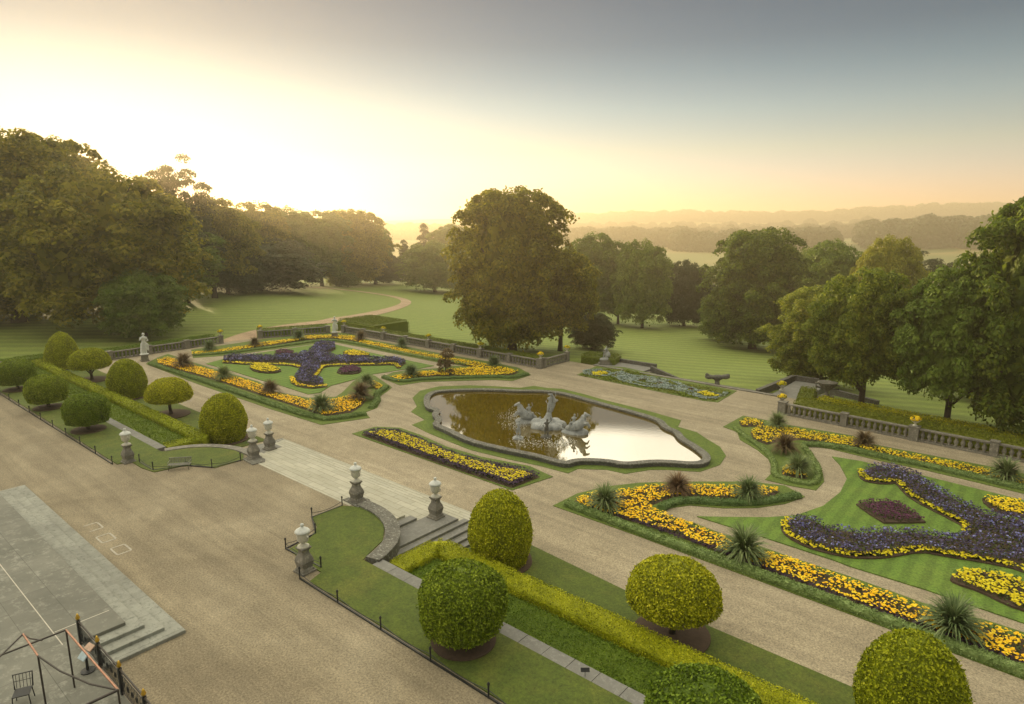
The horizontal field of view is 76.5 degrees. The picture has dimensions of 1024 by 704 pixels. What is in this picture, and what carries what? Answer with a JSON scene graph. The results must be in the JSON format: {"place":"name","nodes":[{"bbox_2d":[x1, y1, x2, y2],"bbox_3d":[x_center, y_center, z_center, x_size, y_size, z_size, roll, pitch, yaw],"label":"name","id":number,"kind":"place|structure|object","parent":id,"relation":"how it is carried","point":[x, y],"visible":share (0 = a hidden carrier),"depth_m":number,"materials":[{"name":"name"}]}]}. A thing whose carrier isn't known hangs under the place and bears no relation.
{"place":"outdoors","nodes":[
{"label":"outdoors","id":0,"kind":"place"},
{"bbox_2d":[0,392,503,703],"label":"gravel","id":1,"kind":"structure","parent":0,"point":[207,564],"depth_m":31.52,"materials":[{"name":"gravel"}]},
{"bbox_2d":[0,485,185,703],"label":"terrace steps","id":2,"kind":"structure","parent":1,"relation":"on","point":[58,573],"depth_m":28.27,"materials":[{"name":"stone"}]},
{"bbox_2d":[0,629,120,703],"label":"canopy frame","id":3,"kind":"object","parent":2,"relation":"on","point":[115,689],"visible":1,"depth_m":21.63,"materials":[{"name":"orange metal"}]},
{"bbox_2d":[75,614,150,703],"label":"iron railing","id":4,"kind":"object","parent":2,"relation":"on","point":[98,654],"visible":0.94,"depth_m":23.47,"materials":[{"name":"brown metal"}]},
{"bbox_2d":[0,385,243,471],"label":"grass","id":5,"kind":"structure","parent":1,"relation":"on","point":[107,442],"depth_m":49.39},
{"bbox_2d":[0,358,37,392],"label":"clipped yew","id":6,"kind":"object","parent":5,"relation":"on","point":[17,373],"visible":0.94,"depth_m":65.81,"materials":[{"name":"green plant"}]},
{"bbox_2d":[22,374,69,410],"bbox_3d":[-43.161,3.677,60.263,3.670,3.258,3.610,-10,15,-41],"label":"clipped yew","id":7,"kind":"object","parent":5,"relation":"on","point":[46,389],"visible":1,"depth_m":59.30,"materials":[{"name":"green plant"}]},
{"bbox_2d":[60,391,110,434],"bbox_3d":[-35.225,4.972,53.791,3.611,3.258,3.670,-7,13,-31],"label":"clipped yew","id":8,"kind":"object","parent":5,"relation":"on","point":[88,412],"visible":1,"depth_m":52.84,"materials":[{"name":"green plant"}]},
{"bbox_2d":[293,523,316,576],"bbox_3d":[-10.283,9.628,32.039,0.909,2.551,0.815,9,14,37],"label":"lidded vase","id":9,"kind":"object","parent":1,"relation":"on","point":[304,560],"visible":0.99,"depth_m":31.88,"materials":[{"name":"stone"}]},
{"bbox_2d":[343,497,369,506],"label":"stone plinth","id":10,"kind":"structure","parent":1,"relation":"on","point":[347,501],"depth_m":40.32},
{"bbox_2d":[348,462,365,503],"bbox_3d":[-9.620,7.997,40.092,0.909,2.551,0.815,9,14,37],"label":"lidded vase","id":11,"kind":"object","parent":10,"relation":"on","point":[356,492],"visible":1,"depth_m":39.93,"materials":[{"name":"white stone"}]},
{"bbox_2d":[298,566,505,703],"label":"fence","id":12,"kind":"object","parent":1,"relation":"on","point":[488,696],"visible":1,"depth_m":26.52,"materials":[{"name":"black metal"}]},
{"bbox_2d":[290,505,631,703],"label":"grass","id":13,"kind":"structure","parent":1,"relation":"on","point":[343,541],"depth_m":28.63,"materials":[{"name":"plant"}]},
{"bbox_2d":[416,557,509,661],"bbox_3d":[-1.983,10.328,26.578,3.874,3.439,3.811,-2,12,-11],"label":"clipped yew","id":14,"kind":"object","parent":13,"relation":"on","point":[463,603],"visible":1,"depth_m":25.45,"materials":[{"name":"green plant"}]},
{"bbox_2d":[643,661,762,703],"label":"clipped yew","id":15,"kind":"object","parent":13,"relation":"on","point":[690,683],"visible":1,"depth_m":19.79,"materials":[{"name":"green plant"}]},
{"bbox_2d":[224,286,410,341],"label":"winding path","id":16,"kind":"structure","parent":0,"point":[253,333],"depth_m":128.30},
{"bbox_2d":[0,216,1023,431],"bbox_3d":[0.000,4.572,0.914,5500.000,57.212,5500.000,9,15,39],"label":"park lawn","id":17,"kind":"structure","parent":0,"point":[688,351],"depth_m":124.33,"materials":[{"name":"green plant"}]},
{"bbox_2d":[0,127,88,322],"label":"chestnut tree","id":18,"kind":"object","parent":17,"relation":"on","point":[19,155],"visible":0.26,"depth_m":116.46,"materials":[{"name":"green plant"}]},
{"bbox_2d":[38,135,113,183],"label":"broadleaf tree","id":19,"kind":"object","parent":17,"relation":"on","point":[74,148],"visible":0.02,"depth_m":134.19,"materials":[{"name":"green plant"}]},
{"bbox_2d":[0,161,216,329],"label":"broadleaf tree","id":20,"kind":"object","parent":17,"relation":"on","point":[80,242],"visible":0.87,"depth_m":104.36,"materials":[{"name":"green plant"}]},
{"bbox_2d":[88,268,193,338],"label":"broadleaf tree","id":21,"kind":"object","parent":17,"relation":"on","point":[136,301],"visible":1,"depth_m":102.49,"materials":[{"name":"green plant"}]},
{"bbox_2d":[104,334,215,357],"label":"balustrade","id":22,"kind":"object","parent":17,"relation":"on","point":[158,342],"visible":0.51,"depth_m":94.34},
{"bbox_2d":[144,153,226,302],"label":"cedar tree","id":23,"kind":"object","parent":17,"relation":"on","point":[172,183],"visible":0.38,"depth_m":150.86,"materials":[{"name":"green plant"}]},
{"bbox_2d":[176,223,226,302],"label":"broadleaf tree","id":24,"kind":"object","parent":17,"relation":"on","point":[217,263],"visible":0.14,"depth_m":150.80,"materials":[{"name":"green plant"}]},
{"bbox_2d":[187,194,265,297],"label":"chestnut tree","id":25,"kind":"object","parent":17,"relation":"on","point":[229,226],"visible":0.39,"depth_m":164.04,"materials":[{"name":"green plant"}]},
{"bbox_2d":[205,244,274,294],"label":"spreading tree","id":26,"kind":"object","parent":17,"relation":"on","point":[228,281],"visible":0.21,"depth_m":181.47,"materials":[{"name":"green plant"}]},
{"bbox_2d":[233,200,294,288],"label":"broadleaf tree","id":27,"kind":"object","parent":17,"relation":"on","point":[271,221],"visible":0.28,"depth_m":205.12,"materials":[{"name":"green plant"}]},
{"bbox_2d":[207,237,333,292],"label":"spreading tree","id":28,"kind":"object","parent":17,"relation":"on","point":[292,263],"visible":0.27,"depth_m":198.71,"materials":[{"name":"green plant"}]},
{"bbox_2d":[273,205,327,284],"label":"broadleaf tree","id":29,"kind":"object","parent":17,"relation":"on","point":[303,227],"visible":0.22,"depth_m":228.14,"materials":[{"name":"green plant"}]},
{"bbox_2d":[299,209,355,285],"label":"broadleaf tree","id":30,"kind":"object","parent":17,"relation":"on","point":[333,225],"visible":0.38,"depth_m":244.54,"materials":[{"name":"green plant"}]},
{"bbox_2d":[323,209,402,282],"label":"chestnut tree","id":31,"kind":"object","parent":17,"relation":"on","point":[369,244],"visible":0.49,"depth_m":262.94,"materials":[{"name":"green plant"}]},
{"bbox_2d":[336,315,408,332],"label":"park hedge","id":32,"kind":"object","parent":17,"relation":"on","point":[379,321],"visible":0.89,"depth_m":111.61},
{"bbox_2d":[362,254,403,284],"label":"spreading tree","id":33,"kind":"object","parent":17,"relation":"on","point":[389,276],"visible":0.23,"depth_m":282.96,"materials":[{"name":"green plant"}]},
{"bbox_2d":[392,240,469,291],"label":"broadleaf tree","id":34,"kind":"object","parent":17,"relation":"on","point":[427,266],"visible":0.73,"depth_m":248.02,"materials":[{"name":"green plant"}]},
{"bbox_2d":[347,324,544,364],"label":"park hedge","id":35,"kind":"object","parent":17,"relation":"on","point":[495,349],"visible":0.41,"depth_m":94.39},
{"bbox_2d":[376,222,558,239],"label":"woodland","id":36,"kind":"object","parent":17,"relation":"on","point":[405,231],"visible":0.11,"depth_m":1189.83,"materials":[{"name":"plant"}]},
{"bbox_2d":[437,185,602,351],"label":"chestnut tree","id":37,"kind":"object","parent":17,"relation":"on","point":[507,272],"visible":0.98,"depth_m":88.78,"materials":[{"name":"green plant"}]},
{"bbox_2d":[547,246,599,350],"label":"chestnut tree","id":38,"kind":"object","parent":17,"relation":"on","point":[588,293],"visible":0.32,"depth_m":94.15,"materials":[{"name":"green plant"}]},
{"bbox_2d":[563,231,620,314],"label":"broadleaf tree","id":39,"kind":"object","parent":17,"relation":"on","point":[595,252],"visible":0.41,"depth_m":156.07,"materials":[{"name":"green plant"}]},
{"bbox_2d":[565,313,622,350],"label":"spreading tree","id":40,"kind":"object","parent":17,"relation":"on","point":[599,333],"visible":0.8,"depth_m":104.06,"materials":[{"name":"green plant"}]},
{"bbox_2d":[581,351,620,364],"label":"park hedge","id":41,"kind":"object","parent":17,"relation":"on","point":[591,357],"visible":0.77,"depth_m":85.67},
{"bbox_2d":[597,240,633,323],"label":"broadleaf tree","id":42,"kind":"object","parent":17,"relation":"on","point":[604,308],"visible":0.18,"depth_m":157.04,"materials":[{"name":"green plant"}]},
{"bbox_2d":[563,225,700,246],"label":"woodland","id":43,"kind":"object","parent":17,"relation":"on","point":[656,236],"visible":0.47,"depth_m":874.49,"materials":[{"name":"brown plant"}]},
{"bbox_2d":[609,237,675,327],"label":"broadleaf tree","id":44,"kind":"object","parent":17,"relation":"on","point":[643,289],"visible":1,"depth_m":149.59,"materials":[{"name":"green plant"}]},
{"bbox_2d":[597,358,772,393],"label":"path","id":45,"kind":"structure","parent":17,"relation":"on","point":[643,366],"depth_m":82.87,"materials":[{"name":"gravel"}]},
{"bbox_2d":[662,259,713,325],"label":"spreading tree","id":46,"kind":"object","parent":17,"relation":"on","point":[684,303],"visible":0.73,"depth_m":158.82,"materials":[{"name":"green plant"}]},
{"bbox_2d":[666,226,843,252],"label":"woodland","id":47,"kind":"object","parent":17,"relation":"on","point":[688,240],"visible":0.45,"depth_m":717.03,"materials":[{"name":"plant"}]},
{"bbox_2d":[695,226,819,349],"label":"chestnut tree","id":48,"kind":"object","parent":17,"relation":"on","point":[753,280],"visible":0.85,"depth_m":116.75,"materials":[{"name":"green plant"}]},
{"bbox_2d":[549,212,997,237],"bbox_3d":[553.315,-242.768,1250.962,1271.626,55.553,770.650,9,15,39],"label":"woodland","id":49,"kind":"object","parent":17,"relation":"on","point":[845,230],"visible":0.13,"depth_m":1444.68,"materials":[{"name":"brown plant"}]},
{"bbox_2d":[548,201,1009,223],"bbox_3d":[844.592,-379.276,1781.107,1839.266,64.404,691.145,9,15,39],"label":"woodland","id":50,"kind":"object","parent":17,"relation":"on","point":[894,211],"visible":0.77,"depth_m":1894.40,"materials":[{"name":"plant"}]},
{"bbox_2d":[756,375,819,392],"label":"parapet wall","id":51,"kind":"structure","parent":17,"relation":"on","point":[773,386],"depth_m":75.97,"materials":[{"name":"stone"}]},
{"bbox_2d":[754,284,860,385],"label":"chestnut tree","id":52,"kind":"object","parent":17,"relation":"on","point":[795,339],"visible":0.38,"depth_m":79.33,"materials":[{"name":"green plant"}]},
{"bbox_2d":[802,238,866,286],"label":"broadleaf tree","id":53,"kind":"object","parent":17,"relation":"on","point":[832,260],"visible":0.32,"depth_m":130.97,"materials":[{"name":"green plant"}]},
{"bbox_2d":[800,265,924,403],"bbox_3d":[35.127,-0.852,63.802,11.652,15.119,11.964,-6,13,-28],"label":"chestnut tree","id":54,"kind":"object","parent":17,"relation":"on","point":[853,329],"visible":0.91,"depth_m":61.36,"materials":[{"name":"green plant"}]},
{"bbox_2d":[849,234,932,289],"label":"chestnut tree","id":55,"kind":"object","parent":17,"relation":"on","point":[897,256],"visible":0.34,"depth_m":110.79,"materials":[{"name":"green plant"}]},
{"bbox_2d":[792,395,1023,458],"bbox_3d":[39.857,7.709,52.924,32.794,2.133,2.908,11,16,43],"label":"park hedge","id":56,"kind":"object","parent":17,"relation":"on","point":[983,434],"visible":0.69,"depth_m":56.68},
{"bbox_2d":[851,213,994,249],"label":"woodland","id":57,"kind":"object","parent":17,"relation":"on","point":[931,230],"visible":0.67,"depth_m":633.80,"materials":[{"name":"plant"}]},
{"bbox_2d":[889,262,1023,418],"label":"chestnut tree","id":58,"kind":"object","parent":17,"relation":"on","point":[943,344],"visible":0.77,"depth_m":55.62,"materials":[{"name":"green plant"}]},
{"bbox_2d":[947,196,1023,434],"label":"chestnut tree","id":59,"kind":"object","parent":17,"relation":"on","point":[1002,237],"visible":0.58,"depth_m":53.47,"materials":[{"name":"green plant"}]},
{"bbox_2d":[0,0,1023,220],"label":"sky","id":60,"kind":"structure","parent":0,"point":[391,110],"materials":[{"name":"white"}]},
{"bbox_2d":[97,331,1023,703],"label":"gravel","id":61,"kind":"structure","parent":0,"point":[819,637],"depth_m":45.96,"materials":[{"name":"gravel"}]},
{"bbox_2d":[36,367,185,443],"bbox_3d":[-44.152,4.805,66.530,45.505,1.058,2.758,9,15,39],"label":"clipped hedge","id":62,"kind":"object","parent":61,"relation":"on","point":[148,428],"visible":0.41,"depth_m":57.43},
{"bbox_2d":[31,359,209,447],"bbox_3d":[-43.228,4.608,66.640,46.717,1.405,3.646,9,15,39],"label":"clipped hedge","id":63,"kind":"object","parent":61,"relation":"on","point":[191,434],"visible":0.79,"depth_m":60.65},
{"bbox_2d":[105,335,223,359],"bbox_3d":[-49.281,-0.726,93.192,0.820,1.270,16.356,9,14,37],"label":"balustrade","id":64,"kind":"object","parent":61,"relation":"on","point":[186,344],"visible":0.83,"depth_m":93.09,"materials":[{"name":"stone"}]},
{"bbox_2d":[65,369,263,446],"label":"grass","id":65,"kind":"structure","parent":61,"relation":"on","point":[192,418],"depth_m":64.51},
{"bbox_2d":[42,331,78,369],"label":"clipped yew","id":66,"kind":"object","parent":65,"relation":"on","point":[60,348],"visible":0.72,"depth_m":81.24,"materials":[{"name":"green plant"}]},
{"bbox_2d":[66,347,112,382],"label":"clipped yew","id":67,"kind":"object","parent":65,"relation":"on","point":[89,360],"visible":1,"depth_m":74.55,"materials":[{"name":"green plant"}]},
{"bbox_2d":[105,358,147,399],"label":"clipped yew","id":68,"kind":"object","parent":65,"relation":"on","point":[125,377],"visible":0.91,"depth_m":67.36,"materials":[{"name":"green plant"}]},
{"bbox_2d":[143,377,193,418],"bbox_3d":[-32.737,4.269,62.114,4.484,3.794,4.370,-1,11,-3],"label":"clipped yew","id":69,"kind":"object","parent":65,"relation":"on","point":[168,391],"visible":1,"depth_m":60.94,"materials":[{"name":"green plant"}]},
{"bbox_2d":[198,393,248,444],"bbox_3d":[-24.400,5.479,54.933,3.895,4.231,4.094,-1,11,-3],"label":"clipped yew","id":70,"kind":"object","parent":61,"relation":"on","point":[223,419],"visible":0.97,"depth_m":53.80,"materials":[{"name":"green plant"}]},
{"bbox_2d":[146,354,391,424],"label":"flower bed","id":71,"kind":"object","parent":61,"relation":"on","point":[243,388],"visible":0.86,"depth_m":68.68,"materials":[{"name":"yellow plant"}]},
{"bbox_2d":[206,344,433,393],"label":"parterre grass","id":72,"kind":"structure","parent":61,"relation":"on","point":[331,376],"depth_m":80.43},
{"bbox_2d":[222,340,405,388],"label":"flower bed","id":73,"kind":"object","parent":72,"relation":"on","point":[315,358],"visible":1,"depth_m":85.30,"materials":[{"name":"purple plant"}]},
{"bbox_2d":[246,438,471,557],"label":"garden steps","id":74,"kind":"structure","parent":61,"relation":"on","point":[405,506],"depth_m":42.74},
{"bbox_2d":[426,477,444,520],"bbox_3d":[-4.585,8.703,38.960,0.909,2.551,0.815,9,14,37],"label":"lidded vase","id":75,"kind":"object","parent":74,"relation":"on","point":[435,507],"visible":1,"depth_m":38.80,"materials":[{"name":"white stone"}]},
{"bbox_2d":[191,332,530,384],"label":"flower bed","id":76,"kind":"object","parent":61,"relation":"on","point":[469,369],"visible":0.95,"depth_m":89.40,"materials":[{"name":"yellow plant"}]},
{"bbox_2d":[356,500,400,563],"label":"curved wall","id":77,"kind":"structure","parent":61,"relation":"on","point":[387,549],"depth_m":35.72,"materials":[{"name":"stone"}]},
{"bbox_2d":[341,325,544,368],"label":"balustrade","id":78,"kind":"object","parent":61,"relation":"on","point":[509,358],"visible":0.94,"depth_m":92.11,"materials":[{"name":"stone"}]},
{"bbox_2d":[352,427,552,489],"bbox_3d":[-5.436,7.933,52.208,19.346,0.464,4.311,9,15,39],"label":"flower bed","id":79,"kind":"object","parent":61,"relation":"on","point":[508,475],"visible":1,"depth_m":50.16,"materials":[{"name":"yellow plant"}]},
{"bbox_2d":[467,488,533,572],"bbox_3d":[-0.632,9.418,35.120,3.614,4.279,3.799,-2,12,-12],"label":"clipped yew","id":80,"kind":"object","parent":61,"relation":"on","point":[500,529],"visible":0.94,"depth_m":33.99,"materials":[{"name":"green plant"}]},
{"bbox_2d":[372,559,645,703],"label":"retaining wall","id":81,"kind":"structure","parent":61,"relation":"on","point":[617,688],"depth_m":25.93,"materials":[{"name":"stone"}]},
{"bbox_2d":[409,558,664,694],"bbox_3d":[4.968,13.010,25.478,25.586,1.023,2.621,9,15,39],"label":"clipped hedge","id":82,"kind":"object","parent":61,"relation":"on","point":[614,662],"visible":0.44,"depth_m":27.36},
{"bbox_2d":[411,385,725,473],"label":"pond verge","id":83,"kind":"structure","parent":61,"relation":"on","point":[716,452],"depth_m":55.89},
{"bbox_2d":[424,388,710,467],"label":"pond","id":84,"kind":"structure","parent":83,"relation":"on","point":[704,461],"depth_m":53.01,"materials":[{"name":"stone"}]},
{"bbox_2d":[430,392,701,460],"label":"pond water","id":85,"kind":"structure","parent":84,"relation":"in","point":[613,434],"depth_m":57.91,"materials":[{"name":"brown liquid"}]},
{"bbox_2d":[530,392,566,430],"bbox_3d":[3.297,5.276,58.213,3.252,3.618,2.817,0,11,0],"label":"fountain sculpture","id":86,"kind":"object","parent":85,"relation":"in","point":[555,423],"visible":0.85,"depth_m":57.95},
{"bbox_2d":[561,412,590,435],"bbox_3d":[5.556,6.206,56.457,2.748,2.414,1.175,3,12,16],"label":"sea horse sculpture","id":87,"kind":"object","parent":85,"relation":"in","point":[573,427],"visible":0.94,"depth_m":56.14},
{"bbox_2d":[390,538,816,703],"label":"clipped hedge","id":88,"kind":"object","parent":61,"relation":"on","point":[634,638],"visible":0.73,"depth_m":28.62,"materials":[{"name":"plant"}]},
{"bbox_2d":[577,366,735,401],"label":"flower bed","id":89,"kind":"object","parent":61,"relation":"on","point":[682,388],"visible":1,"depth_m":74.08,"materials":[{"name":"plant"}]},
{"bbox_2d":[467,545,854,703],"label":"grass","id":90,"kind":"structure","parent":61,"relation":"on","point":[764,664],"depth_m":28.21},
{"bbox_2d":[625,552,724,652],"bbox_3d":[7.142,10.951,28.887,4.394,3.718,4.283,-3,12,-16],"label":"clipped yew","id":91,"kind":"object","parent":90,"relation":"on","point":[676,597],"visible":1,"depth_m":27.79,"materials":[{"name":"green plant"}]},
{"bbox_2d":[553,481,1023,679],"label":"flower bed","id":92,"kind":"object","parent":61,"relation":"on","point":[644,506],"visible":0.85,"depth_m":34.90,"materials":[{"name":"yellow plant"}]},
{"bbox_2d":[586,481,625,514],"bbox_3d":[5.952,9.284,41.881,2.950,1.766,2.867,-1,11,-5],"label":"spiky plant","id":93,"kind":"object","parent":92,"relation":"on","point":[605,497],"visible":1,"depth_m":41.64,"materials":[{"name":"green plant"}]},
{"bbox_2d":[660,469,695,497],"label":"spiky plant","id":94,"kind":"object","parent":92,"relation":"on","point":[678,482],"visible":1,"depth_m":44.02,"materials":[{"name":"red plant"}]},
{"bbox_2d":[713,520,776,569],"bbox_3d":[12.653,10.418,35.574,3.393,2.031,3.297,-11,16,-43],"label":"spiky plant","id":95,"kind":"object","parent":92,"relation":"on","point":[744,542],"visible":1,"depth_m":35.34,"materials":[{"name":"green plant"}]},
{"bbox_2d":[727,473,768,504],"bbox_3d":[15.784,8.999,43.408,2.812,1.721,2.800,6,13,26],"label":"spiky plant","id":96,"kind":"object","parent":92,"relation":"on","point":[748,487],"visible":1,"depth_m":43.15,"materials":[{"name":"green plant"}]},
{"bbox_2d":[910,588,996,650],"bbox_3d":[19.771,11.755,28.974,3.243,1.992,3.256,-2,11,-10],"label":"spiky plant","id":97,"kind":"object","parent":92,"relation":"on","point":[956,613],"visible":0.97,"depth_m":28.85,"materials":[{"name":"green plant"}]},
{"bbox_2d":[697,456,1023,623],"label":"parterre grass","id":98,"kind":"structure","parent":61,"relation":"on","point":[928,572],"depth_m":39.49,"materials":[{"name":"plant"}]},
{"bbox_2d":[856,498,925,523],"bbox_3d":[23.959,10.032,41.285,2.954,0.433,3.082,0,11,-2],"label":"flower bed","id":99,"kind":"object","parent":98,"relation":"on","point":[885,511],"visible":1,"depth_m":40.95,"materials":[{"name":"plant"}]},
{"bbox_2d":[780,462,1023,572],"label":"flower bed","id":100,"kind":"object","parent":98,"relation":"on","point":[997,539],"visible":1,"depth_m":37.86,"materials":[{"name":"purple plant"}]},
{"bbox_2d":[950,567,1023,611],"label":"flower bed","id":101,"kind":"object","parent":98,"relation":"on","point":[1005,589],"visible":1,"depth_m":32.77,"materials":[{"name":"plant"}]},
{"bbox_2d":[982,494,1023,517],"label":"flower bed","id":102,"kind":"object","parent":98,"relation":"on","point":[1001,504],"visible":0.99,"depth_m":42.01,"materials":[{"name":"plant"}]},
{"bbox_2d":[723,416,1023,493],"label":"flower bed","id":103,"kind":"object","parent":61,"relation":"on","point":[757,434],"visible":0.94,"depth_m":51.12,"materials":[{"name":"yellow plant"}]},
{"bbox_2d":[770,432,802,456],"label":"spiky plant","id":104,"kind":"object","parent":103,"relation":"on","point":[784,443],"visible":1,"depth_m":51.83,"materials":[{"name":"red plant"}]},
{"bbox_2d":[780,452,818,478],"bbox_3d":[21.037,8.145,47.680,2.800,1.721,2.812,7,13,32],"label":"spiky plant","id":105,"kind":"object","parent":103,"relation":"on","point":[800,463],"visible":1,"depth_m":47.50,"materials":[{"name":"green plant"}]},
{"bbox_2d":[982,456,1023,486],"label":"spiky plant","id":106,"kind":"object","parent":103,"relation":"on","point":[1004,469],"visible":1,"depth_m":46.18,"materials":[{"name":"green plant"}]},
{"bbox_2d":[777,400,1023,462],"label":"balustrade","id":107,"kind":"object","parent":61,"relation":"on","point":[913,432],"visible":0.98,"depth_m":55.41,"materials":[{"name":"stone"}]},
{"bbox_2d":[852,627,975,703],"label":"clipped yew","id":108,"kind":"object","parent":61,"relation":"on","point":[908,665],"visible":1,"depth_m":22.00,"materials":[{"name":"green plant"}]},
{"bbox_2d":[773,381,824,398],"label":"park gate path","id":109,"kind":"structure","parent":0,"point":[791,390],"depth_m":73.65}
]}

